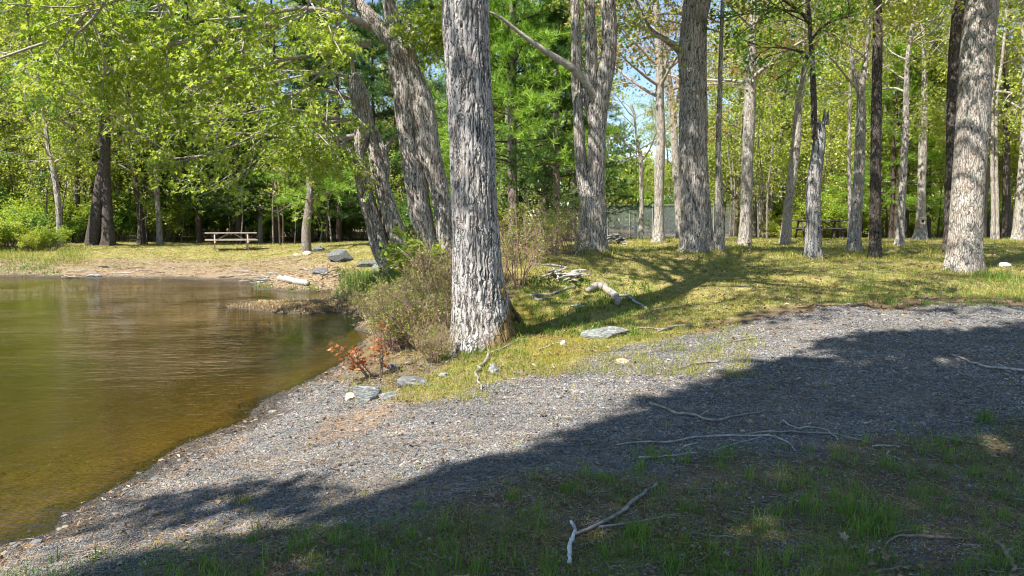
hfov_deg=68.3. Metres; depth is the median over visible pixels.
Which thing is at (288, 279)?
log
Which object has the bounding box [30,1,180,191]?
woodland tree
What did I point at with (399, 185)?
sapling
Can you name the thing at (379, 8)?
pine tree
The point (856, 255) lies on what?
trunk foot grass
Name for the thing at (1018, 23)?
woodland tree
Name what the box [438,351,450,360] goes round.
grass clump
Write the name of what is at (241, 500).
grass clump
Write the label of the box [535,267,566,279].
dead branch
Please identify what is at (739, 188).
sapling
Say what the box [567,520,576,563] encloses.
birch stick
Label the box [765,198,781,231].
shrub
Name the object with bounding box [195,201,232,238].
shrub
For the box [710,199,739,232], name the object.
shrub
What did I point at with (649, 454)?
grass clump
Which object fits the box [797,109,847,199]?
sapling
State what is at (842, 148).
sapling
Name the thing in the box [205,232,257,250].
picnic table
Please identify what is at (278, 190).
sapling
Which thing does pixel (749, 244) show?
dead branch
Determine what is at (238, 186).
sapling
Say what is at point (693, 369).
gravel weeds
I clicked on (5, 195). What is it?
shrub
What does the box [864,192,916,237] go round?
shrub
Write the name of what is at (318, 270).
rock
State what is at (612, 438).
needle drifts
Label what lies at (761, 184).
sapling
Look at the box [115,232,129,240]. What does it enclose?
shrub
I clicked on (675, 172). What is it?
maple tree
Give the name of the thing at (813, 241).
maple tree
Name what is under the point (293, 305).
spit
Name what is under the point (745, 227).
maple tree
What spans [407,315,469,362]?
waterside shrub
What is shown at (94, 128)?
woodland tree
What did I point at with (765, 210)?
shrub
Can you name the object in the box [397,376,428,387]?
rock
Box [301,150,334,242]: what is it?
sapling
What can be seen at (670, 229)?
shrub
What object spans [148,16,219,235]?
pine tree
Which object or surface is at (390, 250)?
leafy sprout
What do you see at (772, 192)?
woodland tree
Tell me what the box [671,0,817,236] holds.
woodland tree
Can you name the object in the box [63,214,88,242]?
shrub
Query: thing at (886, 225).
sapling
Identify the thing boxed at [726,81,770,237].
maple tree
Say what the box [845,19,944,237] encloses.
pine tree
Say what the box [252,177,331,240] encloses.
shrub
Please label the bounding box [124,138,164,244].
sapling
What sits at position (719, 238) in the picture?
maple tree
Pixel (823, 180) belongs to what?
sapling
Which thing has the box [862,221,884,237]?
shrub
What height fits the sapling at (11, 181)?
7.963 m
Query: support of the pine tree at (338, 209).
on the ground at (356, 259)
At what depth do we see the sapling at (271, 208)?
40.05 m
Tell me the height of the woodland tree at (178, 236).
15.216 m
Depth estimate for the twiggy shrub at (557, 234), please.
13.66 m
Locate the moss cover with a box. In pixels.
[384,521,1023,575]
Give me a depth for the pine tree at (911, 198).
33.02 m
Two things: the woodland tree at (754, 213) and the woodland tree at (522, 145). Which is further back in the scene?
the woodland tree at (754, 213)
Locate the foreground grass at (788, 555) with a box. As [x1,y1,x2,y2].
[0,401,1023,575]
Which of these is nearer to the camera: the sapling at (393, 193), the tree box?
the tree box
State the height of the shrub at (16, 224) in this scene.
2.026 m
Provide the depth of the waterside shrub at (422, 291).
10.98 m
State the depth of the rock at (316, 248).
28.91 m
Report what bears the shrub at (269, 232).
on the ground at (356, 259)
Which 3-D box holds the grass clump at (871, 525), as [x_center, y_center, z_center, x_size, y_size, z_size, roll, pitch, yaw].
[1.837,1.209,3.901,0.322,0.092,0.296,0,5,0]
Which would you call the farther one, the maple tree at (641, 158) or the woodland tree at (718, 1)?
the woodland tree at (718, 1)
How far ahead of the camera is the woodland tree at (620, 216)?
81.28 m
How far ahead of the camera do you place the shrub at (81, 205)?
39.23 m
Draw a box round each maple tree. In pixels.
[0,0,187,245]
[0,0,451,262]
[0,15,127,246]
[0,79,152,205]
[1,54,149,242]
[22,12,204,243]
[59,34,220,243]
[70,0,412,276]
[174,91,262,236]
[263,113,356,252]
[442,0,528,358]
[543,0,900,251]
[560,0,723,242]
[563,0,715,252]
[564,17,735,239]
[623,0,773,237]
[647,0,869,244]
[668,0,877,259]
[707,0,894,244]
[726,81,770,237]
[729,0,941,251]
[738,0,943,233]
[809,0,1021,246]
[836,0,999,273]
[866,0,1023,239]
[867,0,1023,258]
[870,0,965,253]
[898,0,1023,239]
[909,0,1020,239]
[918,0,1023,240]
[935,0,1023,238]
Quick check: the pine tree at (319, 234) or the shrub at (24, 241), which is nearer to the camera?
the shrub at (24, 241)
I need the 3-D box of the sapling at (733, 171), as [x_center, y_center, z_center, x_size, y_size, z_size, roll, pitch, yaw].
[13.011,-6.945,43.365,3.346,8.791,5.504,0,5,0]
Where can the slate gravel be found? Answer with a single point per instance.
(420, 447)
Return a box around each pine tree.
[0,41,86,199]
[70,0,212,234]
[92,0,214,240]
[121,0,267,242]
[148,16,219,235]
[167,0,300,243]
[186,27,271,242]
[202,0,343,242]
[202,110,326,242]
[232,0,362,241]
[259,0,405,242]
[263,0,357,225]
[279,14,349,237]
[318,1,406,224]
[323,0,449,219]
[329,0,398,211]
[351,0,450,238]
[384,0,525,204]
[399,0,627,240]
[399,10,526,202]
[441,5,549,198]
[494,0,577,237]
[496,0,619,240]
[532,1,653,222]
[610,139,653,232]
[726,121,739,222]
[821,0,988,237]
[828,6,945,238]
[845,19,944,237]
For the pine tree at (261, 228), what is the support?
on the ground at (356, 259)
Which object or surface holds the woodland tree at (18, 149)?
on the ground at (356, 259)
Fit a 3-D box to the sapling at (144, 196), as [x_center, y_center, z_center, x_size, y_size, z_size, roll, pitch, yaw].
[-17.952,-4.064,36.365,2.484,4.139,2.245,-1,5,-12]
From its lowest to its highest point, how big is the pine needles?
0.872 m
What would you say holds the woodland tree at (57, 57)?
on the ground at (356, 259)
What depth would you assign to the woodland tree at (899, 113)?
56.95 m
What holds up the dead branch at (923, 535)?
on the ground at (356, 259)
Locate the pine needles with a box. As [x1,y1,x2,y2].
[0,303,1022,575]
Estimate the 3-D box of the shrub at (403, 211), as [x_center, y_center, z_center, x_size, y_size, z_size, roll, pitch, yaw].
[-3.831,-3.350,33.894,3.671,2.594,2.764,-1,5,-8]
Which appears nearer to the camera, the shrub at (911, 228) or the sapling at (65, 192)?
the sapling at (65, 192)
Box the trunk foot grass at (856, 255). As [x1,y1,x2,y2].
[433,236,1020,356]
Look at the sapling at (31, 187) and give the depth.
36.74 m
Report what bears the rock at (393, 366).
on the ground at (356, 259)
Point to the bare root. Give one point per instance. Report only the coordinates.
(480, 366)
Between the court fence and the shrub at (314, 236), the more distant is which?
the court fence
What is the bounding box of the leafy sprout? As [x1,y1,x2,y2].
[378,225,448,281]
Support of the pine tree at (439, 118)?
on the ground at (356, 259)
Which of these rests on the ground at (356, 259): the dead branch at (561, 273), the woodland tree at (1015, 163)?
the woodland tree at (1015, 163)
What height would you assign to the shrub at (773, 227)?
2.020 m
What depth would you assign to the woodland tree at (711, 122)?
45.34 m
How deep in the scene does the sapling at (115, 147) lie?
36.08 m
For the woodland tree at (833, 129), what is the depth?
62.55 m
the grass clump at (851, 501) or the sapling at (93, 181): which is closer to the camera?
the grass clump at (851, 501)
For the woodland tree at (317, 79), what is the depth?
58.25 m
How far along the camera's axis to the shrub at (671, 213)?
68.30 m
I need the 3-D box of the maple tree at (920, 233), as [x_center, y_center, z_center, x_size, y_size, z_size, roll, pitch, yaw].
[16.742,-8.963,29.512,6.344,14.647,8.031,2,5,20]
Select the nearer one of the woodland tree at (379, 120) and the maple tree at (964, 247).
the maple tree at (964, 247)
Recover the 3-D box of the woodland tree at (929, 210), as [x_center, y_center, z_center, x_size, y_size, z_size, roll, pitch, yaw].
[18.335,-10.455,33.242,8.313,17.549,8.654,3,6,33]
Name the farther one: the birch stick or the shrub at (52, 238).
the shrub at (52, 238)
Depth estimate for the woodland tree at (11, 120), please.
43.16 m
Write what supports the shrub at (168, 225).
on the ground at (356, 259)
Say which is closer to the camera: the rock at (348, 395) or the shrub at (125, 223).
the rock at (348, 395)
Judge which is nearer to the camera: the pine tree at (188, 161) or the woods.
the pine tree at (188, 161)
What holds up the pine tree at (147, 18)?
on the ground at (356, 259)
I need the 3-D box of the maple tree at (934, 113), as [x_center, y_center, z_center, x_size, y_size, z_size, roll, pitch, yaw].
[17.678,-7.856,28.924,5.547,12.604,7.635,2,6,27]
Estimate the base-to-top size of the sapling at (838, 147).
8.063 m
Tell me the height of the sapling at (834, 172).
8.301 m
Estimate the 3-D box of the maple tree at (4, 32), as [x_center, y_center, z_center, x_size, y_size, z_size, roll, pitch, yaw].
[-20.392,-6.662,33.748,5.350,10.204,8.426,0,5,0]
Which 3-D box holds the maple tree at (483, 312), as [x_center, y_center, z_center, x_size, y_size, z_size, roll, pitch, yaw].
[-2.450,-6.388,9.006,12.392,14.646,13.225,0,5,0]
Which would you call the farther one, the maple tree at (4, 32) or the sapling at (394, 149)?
the sapling at (394, 149)
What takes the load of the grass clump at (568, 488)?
on the ground at (356, 259)
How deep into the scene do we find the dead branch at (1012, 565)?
3.54 m
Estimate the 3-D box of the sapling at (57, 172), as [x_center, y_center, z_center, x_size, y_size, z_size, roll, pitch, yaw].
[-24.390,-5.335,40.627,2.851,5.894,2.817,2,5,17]
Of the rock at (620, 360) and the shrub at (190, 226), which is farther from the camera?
the shrub at (190, 226)
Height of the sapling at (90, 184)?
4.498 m
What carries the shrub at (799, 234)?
on the ground at (356, 259)
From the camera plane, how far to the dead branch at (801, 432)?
5.58 m
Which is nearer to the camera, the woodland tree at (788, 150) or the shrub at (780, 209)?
the woodland tree at (788, 150)
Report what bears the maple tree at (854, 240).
on the ground at (356, 259)
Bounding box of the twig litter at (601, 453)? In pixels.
[1,247,1023,575]
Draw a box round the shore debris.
[0,251,387,309]
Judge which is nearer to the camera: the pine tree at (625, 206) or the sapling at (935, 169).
the sapling at (935, 169)
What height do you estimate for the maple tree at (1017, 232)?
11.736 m
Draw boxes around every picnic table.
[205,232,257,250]
[792,220,847,239]
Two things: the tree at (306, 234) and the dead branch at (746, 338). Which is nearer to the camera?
the dead branch at (746, 338)
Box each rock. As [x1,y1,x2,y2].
[85,274,101,276]
[302,251,312,255]
[312,246,324,251]
[312,268,328,274]
[345,392,354,400]
[353,385,381,401]
[378,391,396,400]
[384,364,399,370]
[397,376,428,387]
[488,363,498,372]
[580,326,628,339]
[615,358,629,363]
[998,262,1011,266]
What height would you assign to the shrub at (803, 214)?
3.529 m
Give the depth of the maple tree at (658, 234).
23.58 m
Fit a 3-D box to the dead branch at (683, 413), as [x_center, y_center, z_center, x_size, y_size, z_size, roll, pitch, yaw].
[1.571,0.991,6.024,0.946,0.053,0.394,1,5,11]
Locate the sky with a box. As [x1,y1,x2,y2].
[0,0,1021,223]
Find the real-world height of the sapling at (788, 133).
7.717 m
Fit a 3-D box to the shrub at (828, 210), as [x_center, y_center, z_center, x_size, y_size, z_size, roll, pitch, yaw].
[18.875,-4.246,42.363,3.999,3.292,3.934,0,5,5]
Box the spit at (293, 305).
[218,287,360,313]
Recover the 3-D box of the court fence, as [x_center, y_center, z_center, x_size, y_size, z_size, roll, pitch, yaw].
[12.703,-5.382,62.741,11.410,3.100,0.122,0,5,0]
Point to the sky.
(643, 82)
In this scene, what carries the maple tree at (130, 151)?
on the ground at (356, 259)
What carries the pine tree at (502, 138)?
on the ground at (356, 259)
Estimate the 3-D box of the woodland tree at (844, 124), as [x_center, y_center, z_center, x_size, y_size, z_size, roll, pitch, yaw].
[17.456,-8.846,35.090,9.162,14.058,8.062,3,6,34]
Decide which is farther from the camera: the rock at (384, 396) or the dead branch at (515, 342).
the dead branch at (515, 342)
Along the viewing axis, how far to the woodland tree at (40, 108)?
60.12 m
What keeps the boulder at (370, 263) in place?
on the ground at (356, 259)
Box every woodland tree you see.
[0,0,81,188]
[0,0,91,218]
[0,0,126,229]
[0,1,34,180]
[0,1,93,197]
[0,17,96,193]
[0,23,45,195]
[1,0,173,241]
[4,0,118,232]
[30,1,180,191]
[63,1,179,197]
[87,0,226,187]
[113,0,257,239]
[149,0,280,236]
[167,60,272,230]
[190,0,292,168]
[209,0,360,238]
[253,0,382,182]
[257,1,370,233]
[323,21,403,187]
[341,0,444,189]
[386,0,517,187]
[389,0,597,235]
[428,48,504,182]
[449,0,533,183]
[493,0,573,234]
[495,0,660,238]
[496,0,672,237]
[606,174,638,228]
[624,94,678,232]
[644,0,832,237]
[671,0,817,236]
[707,0,867,217]
[707,23,808,237]
[707,25,799,209]
[708,0,861,238]
[725,61,824,206]
[753,3,915,237]
[776,28,887,236]
[783,53,866,191]
[788,1,946,236]
[816,7,941,158]
[817,7,943,185]
[837,1,1020,237]
[844,2,1021,237]
[854,15,999,195]
[931,10,1021,200]
[932,0,1021,235]
[998,5,1021,198]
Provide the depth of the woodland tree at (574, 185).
38.04 m
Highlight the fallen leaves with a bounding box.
[0,414,1023,575]
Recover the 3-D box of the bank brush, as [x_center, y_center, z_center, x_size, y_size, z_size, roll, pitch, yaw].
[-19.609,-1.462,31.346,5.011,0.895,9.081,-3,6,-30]
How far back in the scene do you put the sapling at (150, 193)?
40.03 m
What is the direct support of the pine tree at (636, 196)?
on the ground at (356, 259)
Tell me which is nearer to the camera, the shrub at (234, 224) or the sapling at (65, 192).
the sapling at (65, 192)
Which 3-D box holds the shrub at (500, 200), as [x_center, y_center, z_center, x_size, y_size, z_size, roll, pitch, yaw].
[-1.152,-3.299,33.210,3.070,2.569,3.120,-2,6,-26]
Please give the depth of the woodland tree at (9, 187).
51.58 m
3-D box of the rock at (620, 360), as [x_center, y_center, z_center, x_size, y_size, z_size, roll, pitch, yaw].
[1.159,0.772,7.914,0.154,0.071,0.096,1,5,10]
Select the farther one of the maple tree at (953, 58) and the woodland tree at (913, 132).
the woodland tree at (913, 132)
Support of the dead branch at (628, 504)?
on the ground at (356, 259)
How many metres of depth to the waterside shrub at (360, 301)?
13.21 m
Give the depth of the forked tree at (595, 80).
14.85 m
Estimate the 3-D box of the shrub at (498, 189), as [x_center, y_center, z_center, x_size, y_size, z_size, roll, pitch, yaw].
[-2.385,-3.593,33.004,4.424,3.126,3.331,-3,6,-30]
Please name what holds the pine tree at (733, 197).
on the ground at (356, 259)
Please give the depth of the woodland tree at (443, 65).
49.43 m
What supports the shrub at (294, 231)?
on the ground at (356, 259)
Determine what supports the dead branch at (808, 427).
on the ground at (356, 259)
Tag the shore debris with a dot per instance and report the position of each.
(274, 301)
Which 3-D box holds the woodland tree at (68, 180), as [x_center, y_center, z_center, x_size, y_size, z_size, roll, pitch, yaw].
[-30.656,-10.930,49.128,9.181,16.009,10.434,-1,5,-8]
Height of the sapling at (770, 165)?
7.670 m
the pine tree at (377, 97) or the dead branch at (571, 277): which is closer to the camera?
the dead branch at (571, 277)
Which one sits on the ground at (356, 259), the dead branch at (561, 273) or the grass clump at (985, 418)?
the grass clump at (985, 418)
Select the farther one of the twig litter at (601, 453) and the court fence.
the court fence
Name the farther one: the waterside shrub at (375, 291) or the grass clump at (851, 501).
the waterside shrub at (375, 291)
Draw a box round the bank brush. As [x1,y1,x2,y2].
[0,241,105,265]
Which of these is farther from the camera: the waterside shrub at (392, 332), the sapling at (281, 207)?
the sapling at (281, 207)
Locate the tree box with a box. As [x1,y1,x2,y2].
[919,218,924,227]
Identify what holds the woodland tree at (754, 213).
on the ground at (356, 259)
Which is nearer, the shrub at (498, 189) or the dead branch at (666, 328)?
the dead branch at (666, 328)
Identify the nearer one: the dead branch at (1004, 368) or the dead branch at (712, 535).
the dead branch at (712, 535)
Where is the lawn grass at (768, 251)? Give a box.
[0,236,1023,405]
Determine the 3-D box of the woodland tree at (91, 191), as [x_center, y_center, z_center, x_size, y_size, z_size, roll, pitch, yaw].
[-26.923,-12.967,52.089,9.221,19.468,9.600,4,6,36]
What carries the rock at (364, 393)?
on the ground at (356, 259)
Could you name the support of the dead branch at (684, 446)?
on the ground at (356, 259)
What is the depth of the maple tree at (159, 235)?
36.30 m
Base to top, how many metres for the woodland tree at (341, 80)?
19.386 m
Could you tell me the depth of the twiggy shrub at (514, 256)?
12.04 m
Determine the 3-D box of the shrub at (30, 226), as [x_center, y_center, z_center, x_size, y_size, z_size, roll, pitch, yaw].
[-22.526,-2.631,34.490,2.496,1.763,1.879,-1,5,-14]
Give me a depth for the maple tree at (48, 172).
38.35 m
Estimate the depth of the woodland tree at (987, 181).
35.19 m
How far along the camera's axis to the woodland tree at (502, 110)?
48.65 m
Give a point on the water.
(107, 384)
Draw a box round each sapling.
[0,103,23,178]
[0,117,26,207]
[0,136,52,215]
[18,135,94,230]
[18,150,79,240]
[21,137,92,193]
[25,138,93,238]
[27,114,74,193]
[50,170,94,242]
[63,159,123,203]
[71,142,122,205]
[91,118,139,241]
[115,163,165,243]
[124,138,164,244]
[130,166,164,235]
[159,153,191,241]
[197,96,264,243]
[198,135,256,243]
[231,97,286,243]
[244,154,290,243]
[255,164,286,242]
[256,141,305,244]
[264,164,302,243]
[287,110,336,242]
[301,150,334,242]
[301,179,337,241]
[328,317,394,378]
[370,176,401,209]
[376,151,402,226]
[381,100,401,204]
[389,146,406,227]
[707,89,769,237]
[708,98,763,236]
[725,162,770,220]
[730,123,784,236]
[738,51,790,237]
[738,75,804,237]
[738,123,803,237]
[755,82,837,237]
[784,147,840,202]
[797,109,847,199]
[799,124,847,226]
[808,107,854,233]
[809,115,891,176]
[822,103,847,237]
[826,98,869,196]
[834,114,867,237]
[855,110,890,237]
[865,154,912,237]
[883,81,945,180]
[911,118,942,185]
[935,153,943,236]
[987,153,1001,236]
[989,113,1017,232]
[998,143,1018,223]
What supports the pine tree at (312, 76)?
on the ground at (356, 259)
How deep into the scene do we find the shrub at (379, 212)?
48.31 m
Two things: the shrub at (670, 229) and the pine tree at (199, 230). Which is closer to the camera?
the pine tree at (199, 230)
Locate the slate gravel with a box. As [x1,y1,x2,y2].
[0,301,1023,575]
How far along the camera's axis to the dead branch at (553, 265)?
12.48 m
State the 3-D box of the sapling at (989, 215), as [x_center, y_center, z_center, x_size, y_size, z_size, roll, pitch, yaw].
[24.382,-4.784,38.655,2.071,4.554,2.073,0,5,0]
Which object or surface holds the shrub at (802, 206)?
on the ground at (356, 259)
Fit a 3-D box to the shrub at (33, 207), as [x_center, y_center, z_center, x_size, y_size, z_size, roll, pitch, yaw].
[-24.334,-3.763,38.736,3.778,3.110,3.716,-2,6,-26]
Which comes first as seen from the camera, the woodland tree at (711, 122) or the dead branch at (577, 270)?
the dead branch at (577, 270)
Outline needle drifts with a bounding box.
[116,321,1016,519]
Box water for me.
[0,276,370,543]
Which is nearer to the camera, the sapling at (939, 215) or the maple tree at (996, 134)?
the maple tree at (996, 134)
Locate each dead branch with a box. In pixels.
[252,275,276,280]
[491,325,546,351]
[529,285,575,300]
[535,263,568,268]
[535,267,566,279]
[552,272,570,274]
[559,273,590,277]
[561,274,589,281]
[569,269,586,272]
[575,482,680,534]
[617,433,795,450]
[618,294,647,309]
[637,323,691,331]
[638,452,697,457]
[649,402,767,421]
[675,361,718,368]
[690,532,732,537]
[729,337,763,341]
[742,430,868,442]
[747,238,751,253]
[782,419,838,439]
[858,565,909,574]
[872,444,899,447]
[874,527,929,532]
[881,534,962,553]
[942,436,987,446]
[951,354,1023,370]
[994,541,1017,572]
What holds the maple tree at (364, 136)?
on the ground at (356, 259)
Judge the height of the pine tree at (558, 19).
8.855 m
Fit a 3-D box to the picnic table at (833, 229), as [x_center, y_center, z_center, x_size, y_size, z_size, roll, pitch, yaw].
[11.789,-2.227,29.059,2.100,0.785,1.700,1,5,7]
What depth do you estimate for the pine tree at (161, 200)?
41.00 m
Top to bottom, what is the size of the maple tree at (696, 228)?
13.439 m
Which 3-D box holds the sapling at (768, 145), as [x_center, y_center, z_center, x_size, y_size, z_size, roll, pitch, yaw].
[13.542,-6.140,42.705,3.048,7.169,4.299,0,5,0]
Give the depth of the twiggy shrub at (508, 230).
13.22 m
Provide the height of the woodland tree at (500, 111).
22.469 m
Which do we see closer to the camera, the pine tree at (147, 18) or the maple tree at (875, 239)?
the maple tree at (875, 239)
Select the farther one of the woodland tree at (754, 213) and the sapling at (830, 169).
the woodland tree at (754, 213)
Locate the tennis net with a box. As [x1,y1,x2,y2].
[524,226,636,237]
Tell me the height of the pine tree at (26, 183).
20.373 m
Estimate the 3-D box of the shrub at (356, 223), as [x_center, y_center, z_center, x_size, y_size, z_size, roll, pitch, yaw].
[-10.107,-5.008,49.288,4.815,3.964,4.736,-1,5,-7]
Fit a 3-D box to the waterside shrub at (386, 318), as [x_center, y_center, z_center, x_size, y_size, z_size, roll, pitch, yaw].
[-1.502,0.357,10.200,1.162,0.959,1.572,-5,7,-43]
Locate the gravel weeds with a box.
[121,288,1023,561]
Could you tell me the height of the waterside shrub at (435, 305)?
1.087 m
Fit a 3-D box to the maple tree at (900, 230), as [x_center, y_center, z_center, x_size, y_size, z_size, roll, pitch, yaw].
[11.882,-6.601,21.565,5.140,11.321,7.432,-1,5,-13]
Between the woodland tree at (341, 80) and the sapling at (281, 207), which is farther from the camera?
the woodland tree at (341, 80)
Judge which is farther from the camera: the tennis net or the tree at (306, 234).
the tennis net
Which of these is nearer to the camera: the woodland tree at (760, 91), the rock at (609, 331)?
the rock at (609, 331)
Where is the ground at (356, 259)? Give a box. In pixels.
[0,225,1023,575]
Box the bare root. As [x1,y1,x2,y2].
[474,352,489,390]
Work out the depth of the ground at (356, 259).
6.08 m
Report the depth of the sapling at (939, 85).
33.57 m
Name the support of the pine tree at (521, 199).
on the ground at (356, 259)
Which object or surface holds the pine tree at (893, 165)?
on the ground at (356, 259)
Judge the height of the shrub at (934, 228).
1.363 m
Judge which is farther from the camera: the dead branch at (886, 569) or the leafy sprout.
the leafy sprout
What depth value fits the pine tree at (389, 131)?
40.99 m
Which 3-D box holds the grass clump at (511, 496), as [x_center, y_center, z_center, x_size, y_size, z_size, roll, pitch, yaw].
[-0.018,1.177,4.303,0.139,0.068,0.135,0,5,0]
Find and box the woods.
[0,94,1018,228]
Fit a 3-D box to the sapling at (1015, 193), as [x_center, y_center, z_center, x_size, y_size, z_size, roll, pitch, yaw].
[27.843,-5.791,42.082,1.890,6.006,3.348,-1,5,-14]
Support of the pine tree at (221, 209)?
on the ground at (356, 259)
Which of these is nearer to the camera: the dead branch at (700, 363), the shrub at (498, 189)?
the dead branch at (700, 363)
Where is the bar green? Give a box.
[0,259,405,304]
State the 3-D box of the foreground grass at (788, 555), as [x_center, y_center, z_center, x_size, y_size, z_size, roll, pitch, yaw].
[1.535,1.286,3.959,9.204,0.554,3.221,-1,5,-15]
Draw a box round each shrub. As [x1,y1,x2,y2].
[0,183,71,233]
[0,185,43,209]
[0,199,21,246]
[0,204,38,249]
[0,211,46,246]
[0,216,5,245]
[3,206,54,247]
[10,179,114,208]
[13,226,46,250]
[33,221,71,250]
[47,197,90,242]
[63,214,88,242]
[64,190,134,240]
[90,201,148,241]
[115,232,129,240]
[124,188,195,242]
[148,226,166,240]
[166,195,219,238]
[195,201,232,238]
[202,176,270,238]
[244,187,285,238]
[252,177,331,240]
[267,208,324,238]
[281,176,359,240]
[325,217,359,239]
[330,195,367,239]
[342,280,398,319]
[348,282,449,350]
[354,184,404,239]
[360,292,451,351]
[361,274,433,322]
[365,261,451,323]
[369,265,452,350]
[378,227,451,310]
[391,188,432,238]
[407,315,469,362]
[428,176,507,223]
[497,184,548,259]
[497,185,524,229]
[498,202,527,238]
[500,208,550,286]
[511,204,571,265]
[520,196,586,255]
[539,189,620,254]
[634,191,674,233]
[664,211,675,232]
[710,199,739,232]
[731,201,781,226]
[759,209,805,237]
[765,197,795,224]
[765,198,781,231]
[776,203,799,227]
[778,188,847,237]
[792,219,805,237]
[793,192,846,237]
[801,179,887,237]
[821,187,888,237]
[837,202,884,237]
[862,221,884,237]
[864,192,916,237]
[908,223,914,237]
[909,181,944,236]
[931,218,943,236]
[987,196,1012,235]
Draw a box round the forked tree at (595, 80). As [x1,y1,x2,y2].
[489,0,675,251]
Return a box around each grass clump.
[233,492,253,504]
[323,524,348,543]
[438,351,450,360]
[496,543,527,571]
[501,491,519,500]
[552,480,578,493]
[616,514,657,541]
[627,439,677,465]
[821,487,881,520]
[841,512,900,537]
[972,266,1016,281]
[972,408,1000,424]
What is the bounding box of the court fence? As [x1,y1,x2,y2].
[606,204,732,236]
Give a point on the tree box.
(921, 221)
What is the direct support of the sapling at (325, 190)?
on the ground at (356, 259)
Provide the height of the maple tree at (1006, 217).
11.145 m
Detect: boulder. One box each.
[327,249,352,261]
[356,260,376,266]
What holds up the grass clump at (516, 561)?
on the ground at (356, 259)
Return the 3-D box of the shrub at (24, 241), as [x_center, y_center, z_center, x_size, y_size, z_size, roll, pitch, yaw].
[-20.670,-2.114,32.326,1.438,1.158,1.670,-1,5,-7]
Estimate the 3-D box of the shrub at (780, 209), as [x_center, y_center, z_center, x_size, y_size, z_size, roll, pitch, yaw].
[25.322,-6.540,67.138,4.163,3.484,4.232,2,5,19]
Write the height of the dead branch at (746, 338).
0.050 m
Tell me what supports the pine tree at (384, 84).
on the ground at (356, 259)
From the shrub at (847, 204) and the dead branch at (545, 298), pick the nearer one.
the dead branch at (545, 298)
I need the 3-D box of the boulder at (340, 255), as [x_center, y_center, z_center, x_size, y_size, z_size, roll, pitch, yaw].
[-5.016,-0.914,22.072,0.718,0.411,0.485,-3,20,-29]
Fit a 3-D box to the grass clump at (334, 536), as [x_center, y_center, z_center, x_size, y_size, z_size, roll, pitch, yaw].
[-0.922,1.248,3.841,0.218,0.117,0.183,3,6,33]
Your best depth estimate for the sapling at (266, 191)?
38.01 m
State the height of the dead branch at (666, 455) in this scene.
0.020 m
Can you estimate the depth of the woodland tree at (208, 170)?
59.29 m
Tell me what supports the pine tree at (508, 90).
on the ground at (356, 259)
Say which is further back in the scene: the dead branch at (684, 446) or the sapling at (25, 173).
the sapling at (25, 173)
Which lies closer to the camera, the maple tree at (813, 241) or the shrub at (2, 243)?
the maple tree at (813, 241)
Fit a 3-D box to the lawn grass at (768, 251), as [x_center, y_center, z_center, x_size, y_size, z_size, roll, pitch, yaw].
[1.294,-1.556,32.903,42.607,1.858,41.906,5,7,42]
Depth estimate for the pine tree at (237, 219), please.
39.48 m
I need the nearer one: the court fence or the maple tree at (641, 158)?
the maple tree at (641, 158)
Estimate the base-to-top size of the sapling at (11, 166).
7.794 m
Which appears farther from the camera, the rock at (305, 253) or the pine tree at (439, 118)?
the pine tree at (439, 118)
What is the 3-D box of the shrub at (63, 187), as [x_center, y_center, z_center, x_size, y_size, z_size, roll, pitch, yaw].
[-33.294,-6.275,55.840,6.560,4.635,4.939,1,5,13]
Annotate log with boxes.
[276,275,309,285]
[585,282,620,305]
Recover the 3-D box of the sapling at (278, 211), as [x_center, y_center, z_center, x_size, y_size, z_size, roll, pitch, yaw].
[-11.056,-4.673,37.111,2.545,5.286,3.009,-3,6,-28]
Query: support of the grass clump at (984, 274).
on the ground at (356, 259)
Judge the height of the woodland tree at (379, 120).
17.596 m
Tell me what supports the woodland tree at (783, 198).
on the ground at (356, 259)
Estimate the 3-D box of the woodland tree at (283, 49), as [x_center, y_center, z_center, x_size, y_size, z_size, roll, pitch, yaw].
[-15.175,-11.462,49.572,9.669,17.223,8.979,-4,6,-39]
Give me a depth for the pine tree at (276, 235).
39.84 m
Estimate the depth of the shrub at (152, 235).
42.34 m
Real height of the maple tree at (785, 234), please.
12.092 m
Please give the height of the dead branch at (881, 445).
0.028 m
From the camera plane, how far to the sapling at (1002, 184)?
35.43 m
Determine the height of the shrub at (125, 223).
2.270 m
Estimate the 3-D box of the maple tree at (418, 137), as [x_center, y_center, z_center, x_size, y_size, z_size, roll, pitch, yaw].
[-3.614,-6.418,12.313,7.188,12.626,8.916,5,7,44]
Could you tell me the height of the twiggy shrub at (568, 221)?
1.272 m
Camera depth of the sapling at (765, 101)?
34.05 m
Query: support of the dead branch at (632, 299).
on the ground at (356, 259)
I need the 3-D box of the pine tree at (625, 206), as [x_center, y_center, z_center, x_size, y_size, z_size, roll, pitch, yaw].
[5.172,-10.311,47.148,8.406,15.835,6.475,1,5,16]
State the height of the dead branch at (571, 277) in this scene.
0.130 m
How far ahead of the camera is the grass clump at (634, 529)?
3.81 m
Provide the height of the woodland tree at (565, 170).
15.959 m

